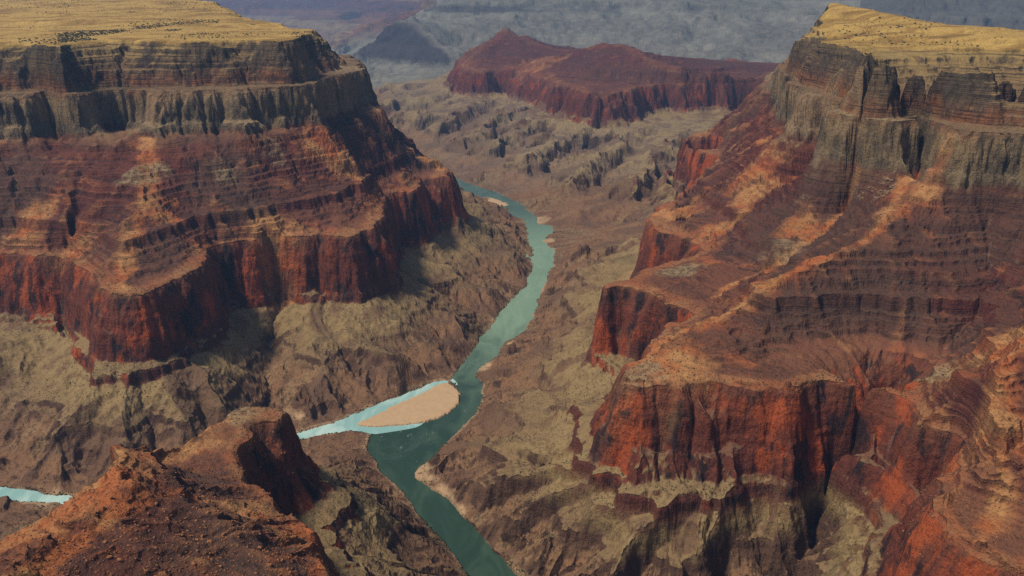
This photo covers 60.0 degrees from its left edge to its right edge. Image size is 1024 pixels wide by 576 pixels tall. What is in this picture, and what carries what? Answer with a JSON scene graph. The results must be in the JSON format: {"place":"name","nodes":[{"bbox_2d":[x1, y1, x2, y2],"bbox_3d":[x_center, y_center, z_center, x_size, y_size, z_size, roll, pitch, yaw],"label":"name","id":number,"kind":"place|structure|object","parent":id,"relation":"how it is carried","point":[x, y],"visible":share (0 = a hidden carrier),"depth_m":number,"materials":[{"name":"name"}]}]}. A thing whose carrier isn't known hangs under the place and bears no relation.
{"place":"outdoors","nodes":[
{"label":"outdoors","id":0,"kind":"place"},
{"bbox_2d":[0,379,456,503],"bbox_3d":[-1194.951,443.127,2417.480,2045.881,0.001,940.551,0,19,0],"label":"tributary river","id":1,"kind":"structure","parent":0,"point":[351,422],"depth_m":2536.79,"materials":[{"name":"liquid"}]},
{"bbox_2d":[0,379,468,575],"bbox_3d":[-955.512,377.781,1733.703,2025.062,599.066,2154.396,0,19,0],"label":"foreground hill","id":2,"kind":"structure","parent":0,"point":[351,539],"depth_m":1576.20,"materials":[{"name":"brown stone"}]},
{"bbox_2d":[0,142,1023,570],"bbox_3d":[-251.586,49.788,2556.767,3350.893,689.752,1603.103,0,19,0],"label":"scrub bushes","id":3,"kind":"object","parent":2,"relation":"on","point":[516,354],"visible":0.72,"depth_m":2305.86,"materials":[{"name":"green plant"}]},
{"bbox_2d":[0,384,1023,575],"bbox_3d":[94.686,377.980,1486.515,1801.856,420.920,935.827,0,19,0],"label":"rubble","id":4,"kind":"object","parent":2,"relation":"on","point":[164,511],"visible":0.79,"depth_m":1301.53,"materials":[{"name":"brown stone"}]},
{"bbox_2d":[0,0,532,495],"bbox_3d":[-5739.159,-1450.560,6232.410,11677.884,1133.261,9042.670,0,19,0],"label":"canyon wall","id":5,"kind":"structure","parent":0,"point":[302,126],"depth_m":3045.46,"materials":[{"name":"brown stone"}]},
{"bbox_2d":[13,280,542,575],"bbox_3d":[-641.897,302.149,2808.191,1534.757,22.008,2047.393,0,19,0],"label":"riverside bushes","id":6,"kind":"object","parent":5,"relation":"on","point":[511,562],"visible":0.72,"depth_m":2227.52,"materials":[{"name":"green plant"}]},
{"bbox_2d":[1,0,1001,46],"bbox_3d":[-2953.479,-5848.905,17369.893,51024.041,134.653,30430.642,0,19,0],"label":"shrubs","id":7,"kind":"object","parent":5,"relation":"on","point":[66,37],"visible":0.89,"depth_m":3806.42,"materials":[{"name":"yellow plant"}]},
{"bbox_2d":[202,0,433,54],"bbox_3d":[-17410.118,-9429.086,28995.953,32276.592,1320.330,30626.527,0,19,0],"label":"distant hills","id":8,"kind":"structure","parent":0,"point":[343,27],"depth_m":23378.39,"materials":[{"name":"grey stone"}]},
{"bbox_2d":[341,0,457,78],"bbox_3d":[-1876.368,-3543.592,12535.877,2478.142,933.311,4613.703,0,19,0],"label":"dark ridge hill","id":9,"kind":"structure","parent":0,"point":[421,42],"depth_m":12041.23,"materials":[{"name":"grey stone"}]},
{"bbox_2d":[328,42,559,575],"bbox_3d":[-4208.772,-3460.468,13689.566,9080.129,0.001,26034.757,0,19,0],"label":"river","id":10,"kind":"structure","parent":0,"point":[401,456],"depth_m":2503.55,"materials":[{"name":"liquid"}]},
{"bbox_2d":[371,71,717,180],"bbox_3d":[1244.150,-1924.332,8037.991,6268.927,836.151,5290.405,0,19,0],"label":"slope terrain","id":11,"kind":"structure","parent":0,"point":[450,131],"depth_m":6723.35,"materials":[{"name":"stone"}]},
{"bbox_2d":[433,28,780,135],"bbox_3d":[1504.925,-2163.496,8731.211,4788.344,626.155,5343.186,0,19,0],"label":"red butte hill","id":12,"kind":"structure","parent":0,"point":[609,86],"depth_m":7669.50,"materials":[{"name":"red stone"}]},
{"bbox_2d":[373,3,1023,575],"bbox_3d":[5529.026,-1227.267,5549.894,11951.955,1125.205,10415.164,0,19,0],"label":"canyon terrain","id":13,"kind":"structure","parent":0,"point":[795,479],"depth_m":2206.12,"materials":[{"name":"brown stone"}]},
{"bbox_2d":[434,0,1023,62],"bbox_3d":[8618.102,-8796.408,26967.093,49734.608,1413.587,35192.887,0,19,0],"label":"canyon terrain","id":14,"kind":"structure","parent":0,"point":[769,31],"depth_m":12450.04,"materials":[{"name":"grey stone"}]}
]}

